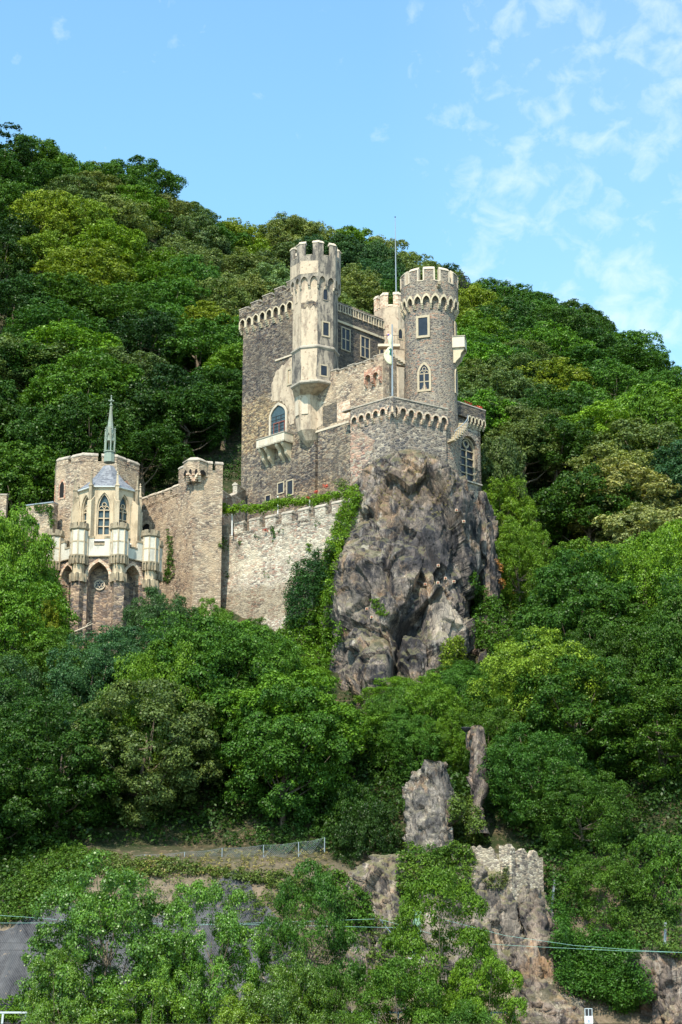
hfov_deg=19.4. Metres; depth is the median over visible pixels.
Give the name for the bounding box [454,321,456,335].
window
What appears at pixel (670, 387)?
broadleaf tree
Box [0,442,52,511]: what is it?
broadleaf tree
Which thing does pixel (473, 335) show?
broadleaf tree
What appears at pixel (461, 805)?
bramble
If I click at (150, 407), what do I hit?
broadleaf tree
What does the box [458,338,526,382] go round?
broadleaf tree
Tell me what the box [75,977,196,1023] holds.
broadleaf tree
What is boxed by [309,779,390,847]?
broadleaf tree
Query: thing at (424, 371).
window
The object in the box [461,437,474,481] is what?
window
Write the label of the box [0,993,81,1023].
weeds
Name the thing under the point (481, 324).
broadleaf tree
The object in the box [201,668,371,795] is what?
broadleaf tree
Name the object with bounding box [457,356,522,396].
broadleaf tree
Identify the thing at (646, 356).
broadleaf tree
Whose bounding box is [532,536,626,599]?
broadleaf tree
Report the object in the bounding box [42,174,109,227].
broadleaf tree
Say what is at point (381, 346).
terrace platform
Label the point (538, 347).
broadleaf tree
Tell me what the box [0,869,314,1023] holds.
rockfall net
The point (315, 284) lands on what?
octagonal tower
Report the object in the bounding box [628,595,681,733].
broadleaf tree
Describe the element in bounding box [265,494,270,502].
window
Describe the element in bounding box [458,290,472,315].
broadleaf tree
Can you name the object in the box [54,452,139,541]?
hall tower
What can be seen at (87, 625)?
dead branch
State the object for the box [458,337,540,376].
broadleaf tree
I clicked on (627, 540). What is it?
broadleaf tree
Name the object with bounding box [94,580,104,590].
rose window
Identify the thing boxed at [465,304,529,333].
broadleaf tree
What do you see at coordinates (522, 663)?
broadleaf tree
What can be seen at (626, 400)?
broadleaf tree
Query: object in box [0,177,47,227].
broadleaf tree
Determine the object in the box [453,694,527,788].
broadleaf tree
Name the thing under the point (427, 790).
rock pinnacle
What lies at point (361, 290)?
broadleaf tree
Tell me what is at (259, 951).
overhead wire
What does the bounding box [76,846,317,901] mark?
scrub
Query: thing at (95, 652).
broadleaf tree
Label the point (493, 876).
scrub
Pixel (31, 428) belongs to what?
broadleaf tree
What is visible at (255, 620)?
broadleaf tree
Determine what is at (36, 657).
broadleaf tree
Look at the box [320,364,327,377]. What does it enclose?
window
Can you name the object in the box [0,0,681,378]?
sky
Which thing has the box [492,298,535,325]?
broadleaf tree
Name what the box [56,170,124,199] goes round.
broadleaf tree
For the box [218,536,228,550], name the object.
wall plant
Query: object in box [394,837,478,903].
bush
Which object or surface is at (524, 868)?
stone wall
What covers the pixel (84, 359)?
broadleaf tree
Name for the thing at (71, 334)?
broadleaf tree
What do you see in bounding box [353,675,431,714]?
broadleaf tree
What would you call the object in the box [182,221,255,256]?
broadleaf tree
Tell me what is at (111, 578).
chapel platform
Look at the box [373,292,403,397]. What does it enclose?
stair turret
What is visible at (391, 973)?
broadleaf tree
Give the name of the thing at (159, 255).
broadleaf tree
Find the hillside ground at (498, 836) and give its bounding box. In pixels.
[0,202,681,1023]
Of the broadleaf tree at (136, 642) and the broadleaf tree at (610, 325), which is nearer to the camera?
the broadleaf tree at (136, 642)
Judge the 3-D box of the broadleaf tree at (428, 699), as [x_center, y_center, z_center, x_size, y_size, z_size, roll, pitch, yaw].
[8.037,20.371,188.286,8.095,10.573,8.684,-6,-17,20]
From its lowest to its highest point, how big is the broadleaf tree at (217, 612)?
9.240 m
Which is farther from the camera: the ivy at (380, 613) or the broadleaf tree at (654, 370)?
the broadleaf tree at (654, 370)
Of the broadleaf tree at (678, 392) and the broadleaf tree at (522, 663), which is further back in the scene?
the broadleaf tree at (678, 392)
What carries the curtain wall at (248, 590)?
on the hillside ground at (498, 836)
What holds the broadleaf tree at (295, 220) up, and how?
on the hillside ground at (498, 836)
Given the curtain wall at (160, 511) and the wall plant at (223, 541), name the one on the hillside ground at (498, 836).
the curtain wall at (160, 511)
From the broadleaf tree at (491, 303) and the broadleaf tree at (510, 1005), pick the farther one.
the broadleaf tree at (491, 303)
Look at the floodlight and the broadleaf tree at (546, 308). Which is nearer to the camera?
the floodlight
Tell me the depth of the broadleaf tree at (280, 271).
341.33 m
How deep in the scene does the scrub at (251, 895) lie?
160.96 m
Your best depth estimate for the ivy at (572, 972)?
158.90 m
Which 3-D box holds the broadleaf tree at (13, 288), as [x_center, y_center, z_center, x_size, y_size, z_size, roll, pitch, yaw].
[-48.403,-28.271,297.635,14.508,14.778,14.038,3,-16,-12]
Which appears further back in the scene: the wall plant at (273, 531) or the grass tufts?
the wall plant at (273, 531)
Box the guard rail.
[0,1012,514,1023]
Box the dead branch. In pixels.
[72,622,92,632]
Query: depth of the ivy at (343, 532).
214.28 m
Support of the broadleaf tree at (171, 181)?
on the hillside ground at (498, 836)
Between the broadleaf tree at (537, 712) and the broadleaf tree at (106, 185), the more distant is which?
the broadleaf tree at (106, 185)
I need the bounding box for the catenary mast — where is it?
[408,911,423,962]
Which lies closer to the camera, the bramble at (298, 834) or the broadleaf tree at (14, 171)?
the bramble at (298, 834)
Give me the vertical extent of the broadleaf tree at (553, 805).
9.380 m
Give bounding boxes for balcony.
[255,431,293,467]
[452,335,466,367]
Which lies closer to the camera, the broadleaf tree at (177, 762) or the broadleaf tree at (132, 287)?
the broadleaf tree at (177, 762)
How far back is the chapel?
214.14 m
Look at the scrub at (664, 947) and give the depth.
163.87 m
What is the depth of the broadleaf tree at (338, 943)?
141.30 m
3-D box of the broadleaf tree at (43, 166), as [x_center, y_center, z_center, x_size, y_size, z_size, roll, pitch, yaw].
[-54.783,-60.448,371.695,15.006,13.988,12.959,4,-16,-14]
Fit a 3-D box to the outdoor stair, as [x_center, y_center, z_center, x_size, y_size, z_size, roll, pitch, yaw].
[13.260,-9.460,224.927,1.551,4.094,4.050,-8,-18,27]
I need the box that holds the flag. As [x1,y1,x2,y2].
[384,335,391,364]
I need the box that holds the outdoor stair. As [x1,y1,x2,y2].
[447,417,467,442]
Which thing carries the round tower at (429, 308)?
on the rock outcrop at (393, 553)
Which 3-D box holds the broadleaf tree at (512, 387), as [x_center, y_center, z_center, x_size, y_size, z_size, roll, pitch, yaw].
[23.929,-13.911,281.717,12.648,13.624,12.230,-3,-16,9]
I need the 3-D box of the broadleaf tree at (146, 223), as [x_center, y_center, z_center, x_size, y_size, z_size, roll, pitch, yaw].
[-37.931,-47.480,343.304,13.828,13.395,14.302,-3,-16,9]
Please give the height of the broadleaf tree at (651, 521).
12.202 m
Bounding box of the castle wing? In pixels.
[338,303,384,368]
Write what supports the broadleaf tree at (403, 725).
on the hillside ground at (498, 836)
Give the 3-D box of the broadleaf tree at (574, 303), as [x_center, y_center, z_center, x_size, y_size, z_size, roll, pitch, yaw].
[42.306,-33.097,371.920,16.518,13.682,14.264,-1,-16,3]
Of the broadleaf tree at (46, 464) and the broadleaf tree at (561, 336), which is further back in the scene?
the broadleaf tree at (561, 336)
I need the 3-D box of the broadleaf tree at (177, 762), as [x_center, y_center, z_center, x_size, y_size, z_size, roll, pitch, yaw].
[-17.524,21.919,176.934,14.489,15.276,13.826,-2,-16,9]
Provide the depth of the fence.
169.53 m
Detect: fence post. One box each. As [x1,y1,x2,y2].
[551,882,554,914]
[664,922,666,941]
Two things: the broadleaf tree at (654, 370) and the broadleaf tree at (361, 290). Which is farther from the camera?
the broadleaf tree at (361, 290)
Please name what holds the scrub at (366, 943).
on the cliff at (375, 874)
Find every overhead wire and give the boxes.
[0,915,364,924]
[70,950,373,951]
[380,919,681,952]
[427,915,679,952]
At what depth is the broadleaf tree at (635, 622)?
198.41 m
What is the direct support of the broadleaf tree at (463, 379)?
on the hillside ground at (498, 836)
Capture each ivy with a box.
[34,504,54,527]
[162,528,174,583]
[280,542,336,634]
[316,484,363,608]
[369,598,389,616]
[438,635,468,672]
[468,572,530,660]
[494,559,515,607]
[547,901,656,1015]
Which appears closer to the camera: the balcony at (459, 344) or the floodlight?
the floodlight
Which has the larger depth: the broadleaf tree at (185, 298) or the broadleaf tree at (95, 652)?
the broadleaf tree at (185, 298)
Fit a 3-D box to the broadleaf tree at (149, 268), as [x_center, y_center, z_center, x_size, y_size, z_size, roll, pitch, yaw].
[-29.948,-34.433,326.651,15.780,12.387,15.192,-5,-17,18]
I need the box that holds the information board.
[584,1008,592,1023]
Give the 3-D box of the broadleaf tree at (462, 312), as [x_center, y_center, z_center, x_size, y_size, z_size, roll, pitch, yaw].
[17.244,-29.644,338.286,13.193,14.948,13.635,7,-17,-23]
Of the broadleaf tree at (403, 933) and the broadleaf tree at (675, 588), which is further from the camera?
the broadleaf tree at (675, 588)
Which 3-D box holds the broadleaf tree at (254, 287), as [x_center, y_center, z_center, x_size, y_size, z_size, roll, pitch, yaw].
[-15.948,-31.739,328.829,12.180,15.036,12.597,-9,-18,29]
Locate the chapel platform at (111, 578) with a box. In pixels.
[45,522,163,650]
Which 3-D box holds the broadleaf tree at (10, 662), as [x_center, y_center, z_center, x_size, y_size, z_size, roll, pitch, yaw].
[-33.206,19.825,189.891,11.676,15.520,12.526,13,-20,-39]
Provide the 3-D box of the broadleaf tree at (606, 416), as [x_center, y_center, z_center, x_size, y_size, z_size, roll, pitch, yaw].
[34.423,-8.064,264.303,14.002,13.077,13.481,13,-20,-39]
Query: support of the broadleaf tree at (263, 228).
on the hillside ground at (498, 836)
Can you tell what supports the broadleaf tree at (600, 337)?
on the hillside ground at (498, 836)
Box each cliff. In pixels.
[321,849,562,1023]
[498,902,597,1023]
[623,947,681,1023]
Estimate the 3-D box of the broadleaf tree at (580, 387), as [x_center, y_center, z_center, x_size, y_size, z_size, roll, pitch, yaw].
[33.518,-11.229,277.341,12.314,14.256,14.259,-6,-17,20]
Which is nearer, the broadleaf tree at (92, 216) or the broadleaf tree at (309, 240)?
the broadleaf tree at (92, 216)
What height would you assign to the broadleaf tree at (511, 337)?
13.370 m
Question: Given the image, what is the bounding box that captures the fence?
[136,837,324,856]
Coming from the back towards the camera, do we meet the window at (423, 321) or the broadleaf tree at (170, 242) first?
the broadleaf tree at (170, 242)
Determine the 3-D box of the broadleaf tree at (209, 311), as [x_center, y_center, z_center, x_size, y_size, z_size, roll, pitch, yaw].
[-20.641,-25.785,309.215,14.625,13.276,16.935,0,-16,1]
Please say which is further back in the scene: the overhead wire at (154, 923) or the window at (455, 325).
the window at (455, 325)
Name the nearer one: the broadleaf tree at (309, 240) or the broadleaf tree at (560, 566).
the broadleaf tree at (560, 566)
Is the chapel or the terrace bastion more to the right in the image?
the terrace bastion
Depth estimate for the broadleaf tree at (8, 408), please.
258.07 m
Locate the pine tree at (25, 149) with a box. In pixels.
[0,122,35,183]
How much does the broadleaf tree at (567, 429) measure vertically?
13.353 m
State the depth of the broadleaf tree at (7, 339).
274.27 m
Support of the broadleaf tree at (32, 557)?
on the hillside ground at (498, 836)
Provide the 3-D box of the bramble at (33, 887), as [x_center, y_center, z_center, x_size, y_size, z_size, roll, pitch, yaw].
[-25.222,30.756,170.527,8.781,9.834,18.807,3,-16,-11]
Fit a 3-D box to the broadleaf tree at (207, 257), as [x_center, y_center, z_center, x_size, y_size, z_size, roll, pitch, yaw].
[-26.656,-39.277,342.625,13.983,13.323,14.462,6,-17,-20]
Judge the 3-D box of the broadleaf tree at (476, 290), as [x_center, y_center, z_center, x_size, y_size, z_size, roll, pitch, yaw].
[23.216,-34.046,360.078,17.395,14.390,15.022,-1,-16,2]
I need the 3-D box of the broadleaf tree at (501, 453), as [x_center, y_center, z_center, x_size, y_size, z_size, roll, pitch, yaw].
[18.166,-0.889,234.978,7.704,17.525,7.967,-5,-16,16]
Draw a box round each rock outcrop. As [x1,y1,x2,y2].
[319,449,483,713]
[469,491,511,665]
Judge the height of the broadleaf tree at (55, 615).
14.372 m
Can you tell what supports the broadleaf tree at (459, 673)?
on the hillside ground at (498, 836)
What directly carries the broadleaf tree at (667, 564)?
on the hillside ground at (498, 836)
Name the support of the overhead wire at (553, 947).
on the hillside ground at (498, 836)
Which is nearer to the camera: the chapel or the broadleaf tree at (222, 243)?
the chapel
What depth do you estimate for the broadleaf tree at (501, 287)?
378.66 m
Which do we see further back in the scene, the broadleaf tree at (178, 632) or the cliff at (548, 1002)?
the broadleaf tree at (178, 632)
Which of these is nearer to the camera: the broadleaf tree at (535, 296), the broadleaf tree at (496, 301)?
the broadleaf tree at (496, 301)
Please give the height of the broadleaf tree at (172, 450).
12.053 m
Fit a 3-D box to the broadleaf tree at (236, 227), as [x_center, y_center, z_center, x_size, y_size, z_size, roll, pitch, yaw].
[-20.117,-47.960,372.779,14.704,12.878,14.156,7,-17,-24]
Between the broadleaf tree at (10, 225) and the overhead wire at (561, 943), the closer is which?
the overhead wire at (561, 943)
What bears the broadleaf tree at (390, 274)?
on the hillside ground at (498, 836)
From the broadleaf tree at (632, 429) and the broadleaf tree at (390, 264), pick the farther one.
the broadleaf tree at (390, 264)
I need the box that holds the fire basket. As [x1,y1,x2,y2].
[458,272,470,287]
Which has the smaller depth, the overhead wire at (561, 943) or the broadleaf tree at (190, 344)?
the overhead wire at (561, 943)
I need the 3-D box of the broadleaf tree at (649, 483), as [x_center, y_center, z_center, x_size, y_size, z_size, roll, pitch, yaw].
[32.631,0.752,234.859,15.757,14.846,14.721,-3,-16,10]
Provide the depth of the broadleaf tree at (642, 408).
259.98 m
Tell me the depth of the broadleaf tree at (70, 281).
298.12 m
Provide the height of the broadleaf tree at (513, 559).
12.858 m
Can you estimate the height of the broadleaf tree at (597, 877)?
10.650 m
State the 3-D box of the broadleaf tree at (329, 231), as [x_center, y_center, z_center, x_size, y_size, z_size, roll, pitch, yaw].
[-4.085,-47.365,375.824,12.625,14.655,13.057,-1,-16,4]
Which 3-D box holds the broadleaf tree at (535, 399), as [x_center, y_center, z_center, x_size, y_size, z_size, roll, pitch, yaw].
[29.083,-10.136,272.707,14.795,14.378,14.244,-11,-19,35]
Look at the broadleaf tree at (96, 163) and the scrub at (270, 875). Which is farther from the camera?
the broadleaf tree at (96, 163)
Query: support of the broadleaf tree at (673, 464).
on the hillside ground at (498, 836)
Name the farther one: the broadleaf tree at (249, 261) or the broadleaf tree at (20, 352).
the broadleaf tree at (249, 261)
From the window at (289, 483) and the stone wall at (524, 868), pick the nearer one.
the stone wall at (524, 868)
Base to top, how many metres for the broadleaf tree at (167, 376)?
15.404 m
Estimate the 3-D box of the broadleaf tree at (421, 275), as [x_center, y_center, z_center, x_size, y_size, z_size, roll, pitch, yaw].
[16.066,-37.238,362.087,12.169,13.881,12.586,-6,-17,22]
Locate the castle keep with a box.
[239,280,382,530]
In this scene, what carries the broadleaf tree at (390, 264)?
on the hillside ground at (498, 836)
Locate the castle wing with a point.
(359, 339)
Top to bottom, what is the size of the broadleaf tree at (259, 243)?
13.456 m
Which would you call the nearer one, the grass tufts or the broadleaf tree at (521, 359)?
the grass tufts
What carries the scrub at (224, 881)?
on the hillside ground at (498, 836)
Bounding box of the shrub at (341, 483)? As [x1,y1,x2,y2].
[332,478,352,490]
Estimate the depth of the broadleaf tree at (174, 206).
365.07 m
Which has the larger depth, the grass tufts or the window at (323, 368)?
the window at (323, 368)
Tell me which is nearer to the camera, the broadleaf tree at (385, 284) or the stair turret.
the stair turret
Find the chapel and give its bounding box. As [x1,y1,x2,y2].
[71,395,142,547]
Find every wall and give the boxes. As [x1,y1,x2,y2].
[0,494,8,517]
[19,501,58,548]
[142,484,178,605]
[221,495,364,645]
[222,482,245,533]
[316,353,396,513]
[452,845,500,872]
[499,844,543,902]
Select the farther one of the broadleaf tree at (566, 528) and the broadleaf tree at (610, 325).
the broadleaf tree at (610, 325)
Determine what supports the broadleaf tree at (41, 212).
on the hillside ground at (498, 836)
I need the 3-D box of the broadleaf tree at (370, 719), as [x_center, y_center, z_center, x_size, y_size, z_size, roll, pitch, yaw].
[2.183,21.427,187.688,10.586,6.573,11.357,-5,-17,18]
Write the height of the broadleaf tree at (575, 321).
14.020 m
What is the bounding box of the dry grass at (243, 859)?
[119,844,328,877]
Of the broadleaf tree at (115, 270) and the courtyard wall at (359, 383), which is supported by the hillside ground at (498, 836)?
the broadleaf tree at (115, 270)
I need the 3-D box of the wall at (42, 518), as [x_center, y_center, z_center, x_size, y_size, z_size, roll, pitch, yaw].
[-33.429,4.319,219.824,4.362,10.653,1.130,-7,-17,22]
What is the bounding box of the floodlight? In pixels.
[461,727,470,747]
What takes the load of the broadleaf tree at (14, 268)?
on the hillside ground at (498, 836)
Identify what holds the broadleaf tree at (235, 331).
on the hillside ground at (498, 836)
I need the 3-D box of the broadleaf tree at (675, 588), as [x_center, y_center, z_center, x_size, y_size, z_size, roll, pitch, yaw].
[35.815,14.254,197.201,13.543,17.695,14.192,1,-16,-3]
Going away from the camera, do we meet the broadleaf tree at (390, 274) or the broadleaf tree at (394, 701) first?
the broadleaf tree at (394, 701)
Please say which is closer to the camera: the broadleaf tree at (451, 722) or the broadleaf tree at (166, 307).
the broadleaf tree at (451, 722)
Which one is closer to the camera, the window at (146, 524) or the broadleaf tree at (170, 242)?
the window at (146, 524)
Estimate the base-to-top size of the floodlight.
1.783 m
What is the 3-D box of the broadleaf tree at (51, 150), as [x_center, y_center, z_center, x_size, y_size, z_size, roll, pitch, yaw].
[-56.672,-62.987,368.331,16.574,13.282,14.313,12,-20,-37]
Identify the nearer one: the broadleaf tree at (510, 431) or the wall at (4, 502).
the wall at (4, 502)
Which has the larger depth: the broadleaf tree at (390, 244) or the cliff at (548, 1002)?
the broadleaf tree at (390, 244)
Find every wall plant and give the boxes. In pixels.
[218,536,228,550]
[269,525,275,540]
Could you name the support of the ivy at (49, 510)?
attached to the wall at (42, 518)
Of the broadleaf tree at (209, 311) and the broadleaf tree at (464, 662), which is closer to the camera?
the broadleaf tree at (464, 662)
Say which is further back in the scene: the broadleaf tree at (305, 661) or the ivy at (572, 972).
the broadleaf tree at (305, 661)
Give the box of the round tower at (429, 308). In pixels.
[400,267,458,474]
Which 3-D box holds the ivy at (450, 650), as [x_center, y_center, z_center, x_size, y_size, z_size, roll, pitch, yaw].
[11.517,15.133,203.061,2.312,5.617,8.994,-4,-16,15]
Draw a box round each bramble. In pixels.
[0,827,102,924]
[241,820,337,852]
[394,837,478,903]
[446,790,490,845]
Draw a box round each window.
[58,479,65,499]
[82,496,88,525]
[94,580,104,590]
[96,493,110,534]
[119,496,128,525]
[142,521,151,532]
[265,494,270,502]
[269,403,287,434]
[277,481,283,494]
[286,479,293,496]
[287,367,291,385]
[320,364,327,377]
[322,321,329,337]
[323,288,327,300]
[341,326,350,352]
[360,335,369,358]
[397,328,402,339]
[416,315,429,338]
[417,362,430,391]
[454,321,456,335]
[455,368,457,395]
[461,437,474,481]
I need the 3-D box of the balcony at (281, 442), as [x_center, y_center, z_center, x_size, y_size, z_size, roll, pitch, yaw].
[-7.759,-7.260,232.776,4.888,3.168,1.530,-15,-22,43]
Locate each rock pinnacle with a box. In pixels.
[402,759,462,852]
[466,725,489,836]
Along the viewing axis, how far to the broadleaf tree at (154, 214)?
352.92 m
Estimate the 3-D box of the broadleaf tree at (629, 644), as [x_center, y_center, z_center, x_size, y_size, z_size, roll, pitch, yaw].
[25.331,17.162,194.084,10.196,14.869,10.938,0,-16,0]
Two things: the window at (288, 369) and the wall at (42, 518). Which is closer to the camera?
the wall at (42, 518)
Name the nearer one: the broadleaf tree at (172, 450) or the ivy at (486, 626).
the ivy at (486, 626)
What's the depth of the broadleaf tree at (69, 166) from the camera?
364.03 m
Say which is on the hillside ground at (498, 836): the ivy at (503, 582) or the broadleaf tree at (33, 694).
the broadleaf tree at (33, 694)
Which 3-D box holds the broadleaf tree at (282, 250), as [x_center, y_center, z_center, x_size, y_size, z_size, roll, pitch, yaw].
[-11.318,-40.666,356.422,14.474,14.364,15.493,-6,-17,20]
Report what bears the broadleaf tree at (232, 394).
on the hillside ground at (498, 836)
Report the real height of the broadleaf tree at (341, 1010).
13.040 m
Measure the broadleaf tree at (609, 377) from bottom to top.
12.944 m
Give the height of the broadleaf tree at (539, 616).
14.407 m
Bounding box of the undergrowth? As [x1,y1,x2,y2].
[0,204,681,890]
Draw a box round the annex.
[457,401,485,502]
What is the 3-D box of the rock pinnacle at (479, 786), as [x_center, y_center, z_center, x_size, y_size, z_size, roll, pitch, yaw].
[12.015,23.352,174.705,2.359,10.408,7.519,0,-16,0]
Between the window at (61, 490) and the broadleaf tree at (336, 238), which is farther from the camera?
the broadleaf tree at (336, 238)
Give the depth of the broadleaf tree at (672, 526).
216.46 m
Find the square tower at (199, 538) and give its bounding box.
[176,457,223,616]
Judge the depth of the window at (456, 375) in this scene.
227.35 m
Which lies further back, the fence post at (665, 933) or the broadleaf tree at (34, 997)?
the fence post at (665, 933)
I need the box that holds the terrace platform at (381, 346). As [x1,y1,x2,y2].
[378,335,399,349]
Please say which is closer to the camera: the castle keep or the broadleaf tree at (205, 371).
the castle keep
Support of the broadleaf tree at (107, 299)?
on the hillside ground at (498, 836)
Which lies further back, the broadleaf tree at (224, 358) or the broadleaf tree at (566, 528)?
the broadleaf tree at (224, 358)
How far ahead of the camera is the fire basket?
230.57 m
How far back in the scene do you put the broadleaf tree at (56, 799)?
171.99 m
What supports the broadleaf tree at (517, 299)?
on the hillside ground at (498, 836)
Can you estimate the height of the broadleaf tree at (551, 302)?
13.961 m
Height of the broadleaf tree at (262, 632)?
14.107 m
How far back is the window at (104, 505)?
213.10 m
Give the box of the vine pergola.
[222,485,354,535]
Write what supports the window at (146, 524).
in the curtain wall at (160, 511)
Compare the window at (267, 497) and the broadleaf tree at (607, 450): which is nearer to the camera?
the window at (267, 497)
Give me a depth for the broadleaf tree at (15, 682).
185.23 m
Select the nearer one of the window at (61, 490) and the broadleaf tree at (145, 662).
the broadleaf tree at (145, 662)
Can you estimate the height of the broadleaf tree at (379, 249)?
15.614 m
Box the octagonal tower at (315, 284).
[290,240,340,446]
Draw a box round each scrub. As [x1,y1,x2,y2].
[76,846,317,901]
[96,876,322,917]
[229,888,330,983]
[358,913,404,981]
[406,842,456,859]
[481,866,512,890]
[543,844,583,919]
[607,895,681,959]
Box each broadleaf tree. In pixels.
[0,148,34,205]
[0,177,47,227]
[0,213,52,276]
[0,234,39,315]
[0,271,62,332]
[0,295,110,347]
[0,332,34,388]
[0,338,60,395]
[0,375,19,423]
[0,386,36,444]
[0,404,89,478]
[0,439,63,520]
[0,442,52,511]
[0,500,61,656]
[0,546,52,612]
[0,572,80,698]
[0,626,111,718]
[0,652,45,738]
[0,672,44,798]
[0,686,89,798]
[0,701,141,846]
[0,741,63,852]
[1,516,41,565]
[2,133,76,170]
[2,230,73,278]
[6,272,106,325]
[7,187,85,254]
[9,340,83,393]
[13,318,125,387]
[14,848,189,1023]
[16,366,128,436]
[19,154,76,196]
[19,582,65,682]
[20,160,65,208]
[21,947,101,1023]
[29,246,140,308]
[29,346,145,428]
[33,155,94,192]
[38,391,141,460]
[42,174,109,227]
[42,627,137,734]
[43,193,117,242]
[48,238,138,285]
[55,284,153,342]
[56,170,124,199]
[62,678,224,827]
[70,217,152,277]
[75,158,160,207]
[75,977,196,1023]
[79,381,200,472]
[80,624,164,704]
[83,193,158,249]
[87,343,169,391]
[90,160,127,182]
[93,280,162,320]
[97,639,221,774]
[99,421,195,496]
[104,184,172,232]
[108,307,185,375]
[109,154,188,201]
[109,200,161,249]
[114,301,190,360]
[116,585,199,651]
[124,362,218,457]
[124,610,258,745]
[125,259,202,317]
[127,246,211,287]
[133,235,209,263]
[136,630,283,778]
[136,917,208,1023]
[137,380,231,459]
[140,278,213,319]
[145,193,193,238]
[151,317,241,377]
[152,245,223,280]
[155,214,232,257]
[155,877,265,1023]
[156,253,226,307]
[159,200,222,230]
[159,365,241,425]
[169,300,239,335]
[176,276,252,320]
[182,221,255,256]
[182,312,242,371]
[186,597,233,632]
[196,619,302,676]
[197,369,242,449]
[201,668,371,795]
[202,340,242,374]
[205,619,305,719]
[213,217,270,251]
[213,981,282,1023]
[216,246,271,282]
[218,684,354,827]
[219,270,279,307]
[220,220,258,238]
[221,237,289,272]
[224,272,279,311]
[236,241,306,277]
[242,950,331,1023]
[244,616,272,633]
[245,261,289,281]
[250,211,307,243]
[251,857,367,1023]
[253,273,289,299]
[265,214,328,249]
[285,233,362,274]
[286,656,332,688]
[290,221,344,253]
[297,963,366,1023]
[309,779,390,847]
[310,233,370,272]
[326,225,388,247]
[329,798,404,869]
[338,292,356,307]
[339,280,390,313]
[340,285,392,314]
[340,297,370,313]
[341,263,392,292]
[341,271,390,293]
[341,702,400,764]
[341,955,454,1023]
[349,239,406,271]
[353,265,400,291]
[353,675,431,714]
[357,257,405,282]
[360,685,425,772]
[366,864,514,1023]
[368,234,413,270]
[371,277,400,303]
[373,705,452,782]
[383,671,470,759]
[384,251,441,271]
[409,707,476,778]
[419,262,467,280]
[420,269,460,288]
[420,659,514,707]
[422,663,498,724]
[436,269,464,288]
[441,997,496,1023]
[443,947,527,1023]
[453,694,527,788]
[455,310,518,338]
[456,300,477,327]
[457,325,509,344]
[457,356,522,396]
[457,386,525,442]
[457,387,517,456]
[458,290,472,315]
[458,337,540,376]
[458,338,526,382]
[458,373,503,396]
[459,283,501,309]
[459,301,520,332]
[462,282,484,300]
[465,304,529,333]
[466,625,612,754]
[470,277,507,295]
[470,368,552,409]
[472,277,525,300]
[474,296,526,308]
[476,722,597,836]
[478,329,530,348]
[481,352,557,391]
[481,414,568,494]
[481,436,526,528]
[481,474,541,576]
[485,403,566,484]
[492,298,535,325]
[493,296,542,329]
[494,515,555,607]
[496,282,544,300]
[496,338,564,365]
[500,316,560,353]
[500,654,645,776]
[507,291,559,305]
[511,574,640,692]
[513,357,606,399]
[516,319,597,367]
[516,414,597,489]
[518,384,602,475]
[523,304,566,324]
[524,543,641,651]
[524,765,635,853]
[528,463,650,552]
[530,297,579,313]
[530,366,617,398]
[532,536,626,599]
[534,306,602,348]
[543,513,600,543]
[545,381,617,416]
[554,457,681,539]
[554,842,658,934]
[556,298,602,316]
[556,343,631,397]
[558,614,659,733]
[559,399,651,465]
[561,318,616,337]
[563,327,632,349]
[563,442,667,500]
[573,357,652,399]
[574,312,615,331]
[577,307,618,331]
[580,602,676,689]
[586,502,681,553]
[588,416,681,497]
[589,672,681,791]
[593,526,681,623]
[596,329,671,368]
[604,381,681,436]
[606,344,674,384]
[608,534,681,608]
[609,387,681,462]
[613,368,681,398]
[620,342,662,372]
[620,831,681,929]
[621,385,675,408]
[628,518,681,607]
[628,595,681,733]
[638,566,681,677]
[642,365,681,390]
[647,438,681,508]
[650,387,681,446]
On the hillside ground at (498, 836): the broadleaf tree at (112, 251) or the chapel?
the broadleaf tree at (112, 251)
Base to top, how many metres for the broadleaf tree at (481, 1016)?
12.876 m
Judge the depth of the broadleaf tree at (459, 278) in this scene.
369.69 m
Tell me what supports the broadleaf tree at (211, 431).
on the hillside ground at (498, 836)
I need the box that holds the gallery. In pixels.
[393,328,404,366]
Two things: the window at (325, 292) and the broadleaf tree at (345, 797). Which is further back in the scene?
the window at (325, 292)
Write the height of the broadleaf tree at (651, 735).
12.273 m
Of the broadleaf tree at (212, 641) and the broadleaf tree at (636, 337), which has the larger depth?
the broadleaf tree at (636, 337)
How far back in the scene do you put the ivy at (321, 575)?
214.52 m
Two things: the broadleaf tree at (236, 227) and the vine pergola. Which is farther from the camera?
the broadleaf tree at (236, 227)
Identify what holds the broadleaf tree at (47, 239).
on the hillside ground at (498, 836)
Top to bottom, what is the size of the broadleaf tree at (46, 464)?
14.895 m
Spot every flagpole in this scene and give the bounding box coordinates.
[391,324,392,395]
[395,216,396,291]
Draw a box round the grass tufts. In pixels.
[369,462,460,513]
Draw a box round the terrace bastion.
[341,396,448,491]
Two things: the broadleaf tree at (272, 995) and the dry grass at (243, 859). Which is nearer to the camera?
the broadleaf tree at (272, 995)
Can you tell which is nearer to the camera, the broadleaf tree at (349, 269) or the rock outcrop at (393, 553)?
the rock outcrop at (393, 553)
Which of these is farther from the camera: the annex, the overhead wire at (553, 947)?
the annex
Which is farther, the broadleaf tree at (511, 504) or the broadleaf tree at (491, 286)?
the broadleaf tree at (491, 286)

